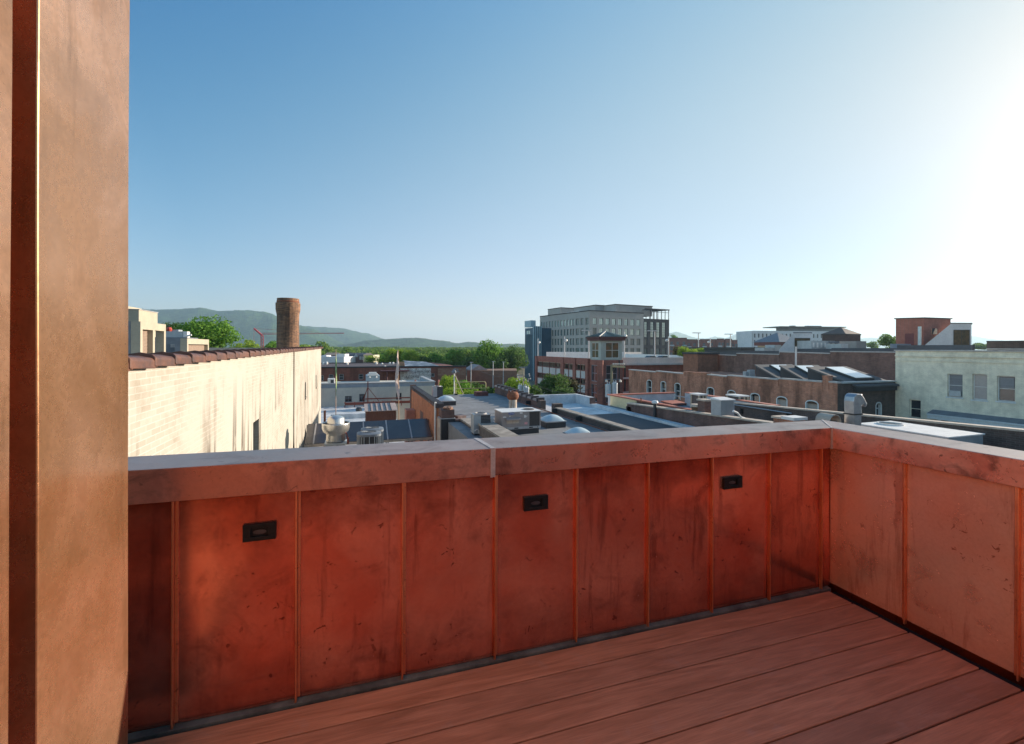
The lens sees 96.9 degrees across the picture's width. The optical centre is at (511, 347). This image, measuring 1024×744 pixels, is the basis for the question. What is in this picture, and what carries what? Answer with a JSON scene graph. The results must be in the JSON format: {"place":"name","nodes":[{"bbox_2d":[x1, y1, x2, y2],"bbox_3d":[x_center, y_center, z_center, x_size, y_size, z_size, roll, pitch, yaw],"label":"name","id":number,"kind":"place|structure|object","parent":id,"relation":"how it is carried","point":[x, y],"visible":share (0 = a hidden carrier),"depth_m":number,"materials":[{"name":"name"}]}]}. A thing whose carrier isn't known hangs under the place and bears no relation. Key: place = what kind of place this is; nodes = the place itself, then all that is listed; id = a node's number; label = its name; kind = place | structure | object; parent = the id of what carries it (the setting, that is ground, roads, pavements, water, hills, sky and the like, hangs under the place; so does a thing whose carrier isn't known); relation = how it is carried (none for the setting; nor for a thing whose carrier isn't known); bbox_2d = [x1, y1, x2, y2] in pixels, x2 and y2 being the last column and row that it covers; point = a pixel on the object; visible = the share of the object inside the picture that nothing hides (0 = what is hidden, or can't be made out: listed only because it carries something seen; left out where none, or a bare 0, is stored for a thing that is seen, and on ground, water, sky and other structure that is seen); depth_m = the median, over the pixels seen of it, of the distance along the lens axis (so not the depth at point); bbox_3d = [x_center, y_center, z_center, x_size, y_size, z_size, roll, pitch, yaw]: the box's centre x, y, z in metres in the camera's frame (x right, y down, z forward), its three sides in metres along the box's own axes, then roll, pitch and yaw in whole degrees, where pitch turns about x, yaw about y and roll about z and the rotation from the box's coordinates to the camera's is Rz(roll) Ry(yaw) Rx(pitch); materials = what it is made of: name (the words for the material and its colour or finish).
{"place":"outdoors","nodes":[
{"label":"outdoors","id":0,"kind":"place"},
{"bbox_2d":[128,306,157,336],"bbox_3d":[-26.571,-0.760,30.934,3.040,4.109,3.080,0,0,-19],"label":"stair housing","id":1,"kind":"object","parent":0,"point":[137,314],"visible":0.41,"depth_m":30.66,"materials":[{"name":"beige paint"}]},
{"bbox_2d":[142,307,343,347],"bbox_3d":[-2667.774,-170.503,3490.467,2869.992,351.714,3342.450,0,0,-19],"label":"hills","id":2,"kind":"structure","parent":0,"point":[246,322],"depth_m":3577.59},
{"bbox_2d":[321,353,355,362],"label":"white commercial building","id":3,"kind":"structure","parent":0,"point":[330,357],"depth_m":202.00,"materials":[{"name":"paint"}]},
{"bbox_2d":[305,326,382,343],"bbox_3d":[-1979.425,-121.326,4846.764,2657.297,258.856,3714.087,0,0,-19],"label":"hills","id":4,"kind":"structure","parent":0,"point":[348,336],"depth_m":4753.29,"materials":[{"name":"green plant"}]},
{"bbox_2d":[364,402,397,420],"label":"rooftop shed","id":5,"kind":"structure","parent":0,"point":[379,411],"depth_m":40.65,"materials":[{"name":"brick"}]},
{"bbox_2d":[321,361,466,393],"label":"storage building","id":6,"kind":"structure","parent":0,"point":[360,371],"depth_m":110.15,"materials":[{"name":"brick"}]},
{"bbox_2d":[337,338,524,347],"bbox_3d":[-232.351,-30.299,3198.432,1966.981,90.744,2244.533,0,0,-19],"label":"hills","id":7,"kind":"structure","parent":0,"point":[413,342],"depth_m":2953.33,"materials":[{"name":"green plant"}]},
{"bbox_2d":[466,368,534,387],"bbox_3d":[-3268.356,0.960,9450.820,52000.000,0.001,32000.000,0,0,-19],"label":"ground","id":8,"kind":"structure","parent":0,"point":[520,372],"depth_m":222.76,"materials":[{"name":"green plant"}]},
{"bbox_2d":[173,314,243,347],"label":"tree","id":9,"kind":"object","parent":8,"relation":"on","point":[217,334],"visible":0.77,"depth_m":73.63,"materials":[{"name":"green plant"}]},
{"bbox_2d":[128,346,322,456],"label":"white painted building","id":10,"kind":"structure","parent":8,"relation":"on","point":[217,400],"depth_m":9.01,"materials":[{"name":"beige brick"}]},
{"bbox_2d":[128,321,165,353],"bbox_3d":[-17.981,0.076,20.949,2.400,2.505,2.839,0,0,-19],"label":"plant screen","id":11,"kind":"object","parent":10,"relation":"on","point":[141,336],"visible":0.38,"depth_m":20.88,"materials":[{"name":"beige paint"}]},
{"bbox_2d":[155,329,197,352],"bbox_3d":[-21.355,0.077,29.045,1.900,2.476,2.030,0,0,-19],"label":"plant box","id":12,"kind":"object","parent":10,"relation":"on","point":[176,334],"visible":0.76,"depth_m":28.35,"materials":[{"name":"metal"}]},
{"bbox_2d":[155,338,208,351],"bbox_3d":[-20.973,0.371,28.677,2.000,1.891,4.241,0,0,-19],"label":"plant screen","id":13,"kind":"object","parent":10,"relation":"on","point":[185,344],"visible":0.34,"depth_m":27.22,"materials":[{"name":"beige paint"}]},
{"bbox_2d":[275,298,300,347],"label":"brick chimney","id":14,"kind":"object","parent":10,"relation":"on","point":[287,311],"visible":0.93,"depth_m":53.94,"materials":[{"name":"brick"}]},
{"bbox_2d":[320,405,403,446],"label":"terrace","id":15,"kind":"structure","parent":8,"relation":"on","point":[350,413],"depth_m":52.06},
{"bbox_2d":[344,381,409,407],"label":"steel frame","id":16,"kind":"object","parent":15,"relation":"on","point":[367,402],"visible":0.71,"depth_m":58.60,"materials":[{"name":"metal"}]},
{"bbox_2d":[395,350,399,419],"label":"feather banner","id":17,"kind":"object","parent":15,"relation":"on","point":[397,380],"visible":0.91,"depth_m":40.95,"materials":[{"name":"fabric"}]},
{"bbox_2d":[404,408,414,441],"bbox_3d":[-7.586,6.060,33.672,0.642,3.020,1.200,0,0,-19],"label":"brick hatch","id":18,"kind":"object","parent":15,"relation":"on","point":[409,413],"visible":0.36,"depth_m":33.14,"materials":[{"name":"brick"}]},
{"bbox_2d":[346,353,378,361],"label":"townhouses","id":19,"kind":"structure","parent":8,"relation":"on","point":[360,357],"depth_m":215.00,"materials":[{"name":"brick"}]},
{"bbox_2d":[223,345,524,366],"bbox_3d":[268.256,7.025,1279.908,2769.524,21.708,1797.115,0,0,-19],"label":"woods","id":20,"kind":"object","parent":8,"relation":"on","point":[427,351],"visible":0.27,"depth_m":466.45,"materials":[{"name":"green plant"}]},
{"bbox_2d":[321,376,435,419],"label":"grey rendered building","id":21,"kind":"structure","parent":8,"relation":"on","point":[350,391],"depth_m":59.94,"materials":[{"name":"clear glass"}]},
{"bbox_2d":[366,372,379,381],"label":"blue plant box","id":22,"kind":"object","parent":21,"relation":"on","point":[372,376],"visible":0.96,"depth_m":69.38,"materials":[{"name":"white metal"}]},
{"bbox_2d":[380,348,405,361],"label":"tree","id":23,"kind":"object","parent":8,"relation":"on","point":[391,354],"visible":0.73,"depth_m":162.54,"materials":[{"name":"green plant"}]},
{"bbox_2d":[401,350,419,361],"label":"tree","id":24,"kind":"object","parent":8,"relation":"on","point":[411,356],"visible":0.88,"depth_m":158.61,"materials":[{"name":"green plant"}]},
{"bbox_2d":[439,375,458,392],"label":"tree","id":25,"kind":"object","parent":8,"relation":"on","point":[447,381],"visible":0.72,"depth_m":59.46,"materials":[{"name":"green plant"}]},
{"bbox_2d":[444,349,467,365],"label":"tree","id":26,"kind":"object","parent":8,"relation":"on","point":[454,356],"visible":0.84,"depth_m":163.03,"materials":[{"name":"green plant"}]},
{"bbox_2d":[470,339,504,367],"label":"tree","id":27,"kind":"object","parent":8,"relation":"on","point":[484,354],"visible":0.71,"depth_m":147.86,"materials":[{"name":"green plant"}]},
{"bbox_2d":[466,364,516,389],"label":"brown workshop","id":28,"kind":"structure","parent":8,"relation":"on","point":[475,374],"depth_m":125.00,"materials":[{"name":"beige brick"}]},
{"bbox_2d":[487,357,510,368],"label":"tree","id":29,"kind":"object","parent":8,"relation":"on","point":[499,363],"visible":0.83,"depth_m":138.42,"materials":[{"name":"green plant"}]},
{"bbox_2d":[497,344,528,372],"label":"tree","id":30,"kind":"object","parent":8,"relation":"on","point":[516,361],"visible":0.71,"depth_m":142.96,"materials":[{"name":"green plant"}]},
{"bbox_2d":[410,384,639,441],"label":"flat roof building","id":31,"kind":"structure","parent":8,"relation":"on","point":[423,404],"depth_m":26.91,"materials":[{"name":"grey brick"}]},
{"bbox_2d":[432,385,442,397],"bbox_3d":[-5.697,3.326,34.588,0.765,0.903,0.579,0,0,-19],"label":"condensing unit","id":32,"kind":"object","parent":31,"relation":"on","point":[437,391],"visible":0.98,"depth_m":34.35,"materials":[{"name":"metal"}]},
{"bbox_2d":[437,406,455,439],"bbox_3d":[-3.417,5.514,23.512,0.796,4.944,0.890,0,0,-19],"label":"clad chimney","id":33,"kind":"object","parent":31,"relation":"on","point":[445,416],"visible":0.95,"depth_m":23.11,"materials":[{"name":"metal"}]},
{"bbox_2d":[438,395,456,405],"bbox_3d":[-4.408,3.476,30.244,1.217,0.612,1.156,0,0,-19],"label":"skylight","id":34,"kind":"object","parent":31,"relation":"on","point":[446,400],"visible":0.94,"depth_m":29.82,"materials":[{"name":"plastic"}]},
{"bbox_2d":[471,412,493,435],"bbox_3d":[-1.312,3.322,19.978,0.888,0.946,0.655,0,0,-19],"label":"condensing unit","id":35,"kind":"object","parent":31,"relation":"on","point":[479,417],"visible":0.81,"depth_m":19.75,"materials":[{"name":"metal"}]},
{"bbox_2d":[454,414,518,437],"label":"stub wall","id":36,"kind":"structure","parent":31,"relation":"on","point":[490,430],"depth_m":18.75,"materials":[{"name":"grey concrete"}]},
{"bbox_2d":[507,390,518,407],"bbox_3d":[0.046,3.094,25.500,0.668,1.413,0.668,0,0,-19],"label":"rusty flue","id":37,"kind":"object","parent":31,"relation":"on","point":[512,396],"visible":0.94,"depth_m":25.29,"materials":[{"name":"metal"}]},
{"bbox_2d":[494,407,540,433],"bbox_3d":[0.270,3.283,20.427,1.846,1.036,1.288,0,0,-19],"label":"rooftop unit","id":38,"kind":"object","parent":31,"relation":"on","point":[526,420],"visible":1,"depth_m":20.04,"materials":[{"name":"metal"}]},
{"bbox_2d":[541,414,566,428],"bbox_3d":[1.947,3.517,22.041,1.088,0.581,1.034,0,0,-19],"label":"skylight","id":39,"kind":"object","parent":31,"relation":"on","point":[552,421],"visible":0.94,"depth_m":21.66,"materials":[{"name":"plastic"}]},
{"bbox_2d":[562,427,588,433],"bbox_3d":[2.724,3.531,18.631,0.995,0.559,0.945,0,0,-19],"label":"skylight","id":40,"kind":"object","parent":31,"relation":"on","point":[577,430],"visible":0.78,"depth_m":18.44,"materials":[{"name":"plastic"}]},
{"bbox_2d":[525,320,550,380],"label":"glass tower","id":41,"kind":"structure","parent":8,"relation":"on","point":[540,333],"depth_m":198.27,"materials":[{"name":"blue glass"}]},
{"bbox_2d":[537,373,570,394],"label":"tree","id":42,"kind":"object","parent":8,"relation":"on","point":[549,383],"visible":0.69,"depth_m":76.92,"materials":[{"name":"green plant"}]},
{"bbox_2d":[568,377,582,391],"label":"tree","id":43,"kind":"object","parent":8,"relation":"on","point":[573,384],"visible":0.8,"depth_m":79.60,"materials":[{"name":"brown plant"}]},
{"bbox_2d":[535,352,682,395],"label":"parking garage","id":44,"kind":"structure","parent":8,"relation":"on","point":[574,365],"depth_m":100.07,"materials":[{"name":"brick"}]},
{"bbox_2d":[591,413,678,429],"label":"dark roof building","id":45,"kind":"structure","parent":8,"relation":"on","point":[633,421],"depth_m":24.70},
{"bbox_2d":[771,415,807,422],"bbox_3d":[9.744,3.186,15.962,0.653,1.606,0.886,0,0,-19],"label":"lidded shaft","id":46,"kind":"object","parent":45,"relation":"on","point":[785,418],"visible":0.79,"depth_m":15.78,"materials":[{"name":"grey metal"}]},
{"bbox_2d":[815,413,840,422],"bbox_3d":[10.614,3.096,15.236,0.542,1.792,0.500,0,0,-19],"label":"curved hood","id":47,"kind":"object","parent":45,"relation":"on","point":[829,417],"visible":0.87,"depth_m":15.17,"materials":[{"name":"silver metal"}]},
{"bbox_2d":[843,393,866,425],"bbox_3d":[11.384,2.748,15.040,0.654,2.494,0.352,0,0,-19],"label":"gooseneck vent","id":48,"kind":"object","parent":45,"relation":"on","point":[854,403],"visible":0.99,"depth_m":14.88,"materials":[{"name":"metal"}]},
{"bbox_2d":[669,338,737,354],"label":"brick apartments","id":49,"kind":"structure","parent":8,"relation":"on","point":[687,343],"depth_m":302.44,"materials":[{"name":"brown brick"}]},
{"bbox_2d":[628,369,896,416],"bbox_3d":[26.276,8.081,47.752,15.060,12.047,26.591,0,0,-19],"label":"arched window building","id":50,"kind":"structure","parent":8,"relation":"on","point":[826,393],"depth_m":38.30,"materials":[{"name":"red brick"}]},
{"bbox_2d":[682,352,719,370],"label":"orange brick block","id":51,"kind":"structure","parent":50,"relation":"on","point":[700,361],"depth_m":65.19,"materials":[{"name":"brick"}]},
{"bbox_2d":[754,364,792,377],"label":"roof monitor","id":52,"kind":"object","parent":50,"relation":"on","point":[768,370],"visible":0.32,"depth_m":40.87,"materials":[{"name":"metal"}]},
{"bbox_2d":[779,365,820,378],"bbox_3d":[25.609,2.351,38.518,4.600,1.703,2.764,0,0,-19],"label":"roof monitor","id":53,"kind":"object","parent":50,"relation":"on","point":[795,371],"visible":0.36,"depth_m":38.56,"materials":[{"name":"metal"}]},
{"bbox_2d":[806,366,898,391],"bbox_3d":[26.622,2.370,35.587,4.600,1.673,3.954,0,0,-19],"label":"roof monitor","id":54,"kind":"object","parent":50,"relation":"on","point":[841,373],"visible":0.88,"depth_m":35.02,"materials":[{"name":"metal"}]},
{"bbox_2d":[736,326,845,346],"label":"white hotel","id":55,"kind":"structure","parent":8,"relation":"on","point":[746,338],"depth_m":345.83,"materials":[{"name":"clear glass"}]},
{"bbox_2d":[877,333,895,347],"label":"tree","id":56,"kind":"object","parent":8,"relation":"on","point":[886,340],"visible":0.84,"depth_m":129.71,"materials":[{"name":"green plant"}]},
{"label":"house body","id":57,"kind":"structure","parent":8,"relation":"on","visible":0},
{"bbox_2d":[128,420,830,743],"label":"copper parapet","id":58,"kind":"structure","parent":57,"relation":"on","point":[371,567],"depth_m":2.19,"materials":[{"name":"orange metal"}]},
{"bbox_2d":[243,521,275,542],"bbox_3d":[-1.077,0.784,1.936,0.126,0.072,0.015,0,0,-19],"label":"step light","id":59,"kind":"object","parent":58,"relation":"attached to","point":[259,531],"visible":1,"depth_m":1.93,"materials":[{"name":"black paint"}]},
{"bbox_2d":[523,494,547,511],"bbox_3d":[0.124,0.803,2.351,0.133,0.072,0.015,0,0,-19],"label":"step light","id":60,"kind":"object","parent":58,"relation":"attached to","point":[536,502],"visible":1,"depth_m":2.35,"materials":[{"name":"black paint"}]},
{"bbox_2d":[722,475,742,489],"bbox_3d":[1.349,0.823,2.775,0.143,0.072,0.015,0,0,-19],"label":"step light","id":61,"kind":"object","parent":58,"relation":"attached to","point":[731,482],"visible":1,"depth_m":2.77,"materials":[{"name":"black paint"}]},
{"bbox_2d":[132,591,1023,743],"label":"deck","id":62,"kind":"structure","parent":57,"relation":"on","point":[828,667],"depth_m":2.05,"materials":[{"name":"brown wood"}]},
{"bbox_2d":[0,0,129,743],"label":"copper clad wall","id":63,"kind":"structure","parent":62,"relation":"on","point":[64,110],"depth_m":1.21,"materials":[{"name":"brown metal"}]},
{"bbox_2d":[822,420,1023,691],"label":"copper parapet","id":64,"kind":"structure","parent":57,"relation":"on","point":[927,538],"depth_m":2.50,"materials":[{"name":"orange metal"}]},
{"bbox_2d":[128,0,1023,343],"label":"sky","id":65,"kind":"structure","parent":0,"point":[456,171],"materials":[{"name":"blue"}]},
{"bbox_2d":[540,304,669,354],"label":"office block","id":66,"kind":"structure","parent":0,"point":[630,321],"depth_m":187.37,"materials":[{"name":"stone"}]},
{"bbox_2d":[585,331,626,405],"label":"stair tower","id":67,"kind":"structure","parent":0,"point":[605,350],"depth_m":89.15,"materials":[{"name":"brick"}]},
{"bbox_2d":[606,365,616,381],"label":"window","id":68,"kind":"structure","parent":67,"relation":"in","point":[607,366],"depth_m":88.88,"materials":[{"name":"black glass"}]},
{"bbox_2d":[606,342,618,357],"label":"window","id":69,"kind":"structure","parent":67,"relation":"in","point":[612,348],"depth_m":89.23,"materials":[{"name":"beige glass"}]},
{"bbox_2d":[538,394,694,427],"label":"white roof building","id":70,"kind":"structure","parent":0,"point":[584,404],"depth_m":30.82,"materials":[{"name":"brown concrete"}]},
{"bbox_2d":[607,392,780,426],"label":"yellow wing building","id":71,"kind":"structure","parent":0,"point":[684,414],"depth_m":25.51,"materials":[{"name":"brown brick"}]},
{"bbox_2d":[689,393,707,407],"bbox_3d":[10.449,3.268,25.419,0.593,1.447,0.762,0,0,-19],"label":"framed unit","id":72,"kind":"object","parent":71,"relation":"on","point":[694,397],"visible":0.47,"depth_m":25.34,"materials":[{"name":"beige paint"}]},
{"bbox_2d":[696,398,710,412],"bbox_3d":[9.686,3.281,22.806,0.529,1.414,0.600,0,0,-19],"label":"brick chimney stub","id":73,"kind":"object","parent":71,"relation":"on","point":[704,404],"visible":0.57,"depth_m":22.60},
{"bbox_2d":[710,397,735,415],"bbox_3d":[9.931,3.167,21.416,0.853,1.646,0.713,0,0,-19],"label":"ribbed housing","id":74,"kind":"object","parent":71,"relation":"on","point":[722,405],"visible":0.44,"depth_m":21.19,"materials":[{"name":"metal"}]},
{"bbox_2d":[726,394,749,399],"bbox_3d":[13.964,3.452,28.111,0.765,1.108,1.110,0,0,-19],"label":"framed unit","id":75,"kind":"object","parent":71,"relation":"on","point":[740,396],"visible":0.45,"depth_m":27.72,"materials":[{"name":"beige paint"}]},
{"bbox_2d":[734,402,1023,450],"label":"party wall","id":76,"kind":"structure","parent":71,"relation":"on","point":[1005,437],"depth_m":18.27,"materials":[{"name":"brick"}]},
{"bbox_2d":[861,421,984,444],"bbox_3d":[14.945,3.459,16.763,2.019,1.101,2.936,0,0,-19],"label":"duct unit","id":77,"kind":"object","parent":71,"relation":"on","point":[954,434],"visible":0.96,"depth_m":16.25,"materials":[{"name":"metal"}]},
{"bbox_2d":[688,347,764,354],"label":"dark roof block","id":78,"kind":"structure","parent":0,"point":[727,350],"depth_m":88.07,"materials":[{"name":"metal"}]},
{"bbox_2d":[754,332,789,346],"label":"skylight","id":79,"kind":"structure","parent":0,"point":[777,338],"depth_m":119.97,"materials":[{"name":"beige paint"}]},
{"bbox_2d":[718,348,896,379],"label":"stepped brick building","id":80,"kind":"structure","parent":0,"point":[878,362],"depth_m":52.47,"materials":[{"name":"brick"}]},
{"bbox_2d":[755,345,780,350],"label":"hvac box","id":81,"kind":"object","parent":80,"relation":"on","point":[772,347],"visible":0.64,"depth_m":80.95,"materials":[{"name":"metal"}]},
{"bbox_2d":[779,332,811,351],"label":"rooftop stair house","id":82,"kind":"structure","parent":80,"relation":"on","point":[790,344],"depth_m":62.00,"materials":[{"name":"metal"}]},
{"bbox_2d":[797,341,838,348],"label":"hvac unit","id":83,"kind":"object","parent":80,"relation":"on","point":[811,344],"visible":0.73,"depth_m":60.66,"materials":[{"name":"metal"}]},
{"bbox_2d":[821,328,860,343],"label":"hipped lift house","id":84,"kind":"structure","parent":80,"relation":"on","point":[841,334],"depth_m":74.88,"materials":[{"name":"brick"}]},
{"bbox_2d":[838,341,865,347],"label":"hvac unit","id":85,"kind":"object","parent":80,"relation":"on","point":[856,344],"visible":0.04,"depth_m":60.46,"materials":[{"name":"white metal"}]},
{"bbox_2d":[894,317,952,344],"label":"brick lift tower","id":86,"kind":"structure","parent":80,"relation":"on","point":[907,330],"depth_m":60.72,"materials":[{"name":"brick"}]},
{"bbox_2d":[925,323,972,344],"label":"rooftop stair house","id":87,"kind":"structure","parent":80,"relation":"on","point":[956,334],"depth_m":58.00,"materials":[{"name":"paint"}]},
{"bbox_2d":[953,330,969,344],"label":"window","id":88,"kind":"structure","parent":87,"relation":"in","point":[961,337],"depth_m":57.95,"materials":[{"name":"glass"}]},
{"bbox_2d":[669,332,1004,349],"bbox_3d":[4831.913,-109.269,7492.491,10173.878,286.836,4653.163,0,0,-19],"label":"hills","id":89,"kind":"structure","parent":0,"point":[975,339],"depth_m":6927.95,"materials":[{"name":"green plant"}]},
{"bbox_2d":[894,350,1023,428],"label":"cream building","id":90,"kind":"structure","parent":0,"point":[982,387],"depth_m":30.96,"materials":[{"name":"paint"}]},
{"bbox_2d":[908,399,920,418],"bbox_3d":[29.928,4.565,33.655,0.240,1.435,0.849,0,0,-19],"label":"window","id":91,"kind":"structure","parent":90,"relation":"in","point":[915,405],"depth_m":33.74,"materials":[{"name":"black glass"}]},
{"bbox_2d":[897,345,974,349],"bbox_3d":[33.495,0.508,36.053,0.400,1.475,4.901,0,0,-19],"label":"roof screen","id":92,"kind":"object","parent":90,"relation":"on","point":[935,347],"visible":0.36,"depth_m":35.73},
{"bbox_2d":[946,374,963,398],"bbox_3d":[30.709,2.649,31.418,0.240,1.687,0.959,0,0,-19],"label":"window","id":93,"kind":"structure","parent":90,"relation":"in","point":[955,380],"depth_m":31.44,"materials":[{"name":"grey glass"}]},
{"bbox_2d":[971,374,987,401],"bbox_3d":[31.140,2.641,30.172,0.240,1.814,0.873,0,0,-19],"label":"window","id":94,"kind":"structure","parent":90,"relation":"in","point":[980,380],"depth_m":30.24,"materials":[{"name":"grey glass"}]},
{"bbox_2d":[986,340,1023,349],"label":"roof block","id":95,"kind":"structure","parent":90,"relation":"on","point":[1005,345],"depth_m":31.18,"materials":[{"name":"brick"}]},
{"bbox_2d":[995,376,1015,403],"bbox_3d":[31.559,2.655,28.959,0.240,1.719,0.968,0,0,-19],"label":"window","id":96,"kind":"structure","parent":90,"relation":"in","point":[1006,384],"depth_m":29.00,"materials":[{"name":"grey glass"}]},
{"bbox_3d":[-4.093,10.209,14.258,6.540,7.550,24.400,0,0,-19],"label":"low roof building","id":97,"kind":"object","parent":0,"visible":0},
{"bbox_2d":[322,415,349,445],"bbox_3d":[-7.184,4.040,18.500,1.069,2.590,1.069,0,0,-19],"label":"exhaust fan","id":98,"kind":"object","parent":97,"relation":"on","point":[335,428],"visible":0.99,"depth_m":18.18,"materials":[{"name":"metal"}]},
{"bbox_2d":[304,418,432,446],"bbox_3d":[-7.788,5.363,25.029,6.620,2.412,1.832,0,0,-19],"label":"solar array","id":99,"kind":"object","parent":97,"relation":"on","point":[411,430],"visible":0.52,"depth_m":25.14,"materials":[{"name":"blue glass"}]},
{"bbox_2d":[357,430,380,444],"bbox_3d":[-5.359,3.617,17.000,0.875,0.980,0.875,0,0,-19],"label":"condenser","id":100,"kind":"object","parent":97,"relation":"on","point":[369,437],"visible":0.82,"depth_m":16.65,"materials":[{"name":"metal"}]},
{"bbox_2d":[361,426,383,442],"bbox_3d":[-5.728,3.746,18.600,0.890,0.980,0.890,0,0,-19],"label":"condenser","id":101,"kind":"object","parent":97,"relation":"on","point":[378,428],"visible":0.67,"depth_m":18.40,"materials":[{"name":"metal"}]},
{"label":"road","id":102,"kind":"structure","parent":0,"visible":0},
{"bbox_2d":[505,377,530,388],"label":"tree","id":103,"kind":"object","parent":102,"relation":"on","point":[512,383],"visible":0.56,"depth_m":55.50,"materials":[{"name":"green plant"}]},
{"bbox_2d":[516,367,530,391],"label":"utility pole","id":104,"kind":"object","parent":102,"relation":"on","point":[525,388],"visible":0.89,"depth_m":49.88,"materials":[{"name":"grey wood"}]},
{"bbox_2d":[552,386,574,393],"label":"tree","id":105,"kind":"object","parent":102,"relation":"on","point":[560,390],"visible":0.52,"depth_m":69.50,"materials":[{"name":"green plant"}]},
{"bbox_2d":[605,363,624,396],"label":"utility pole","id":106,"kind":"object","parent":102,"relation":"on","point":[611,387],"visible":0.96,"depth_m":41.90,"materials":[{"name":"metal"}]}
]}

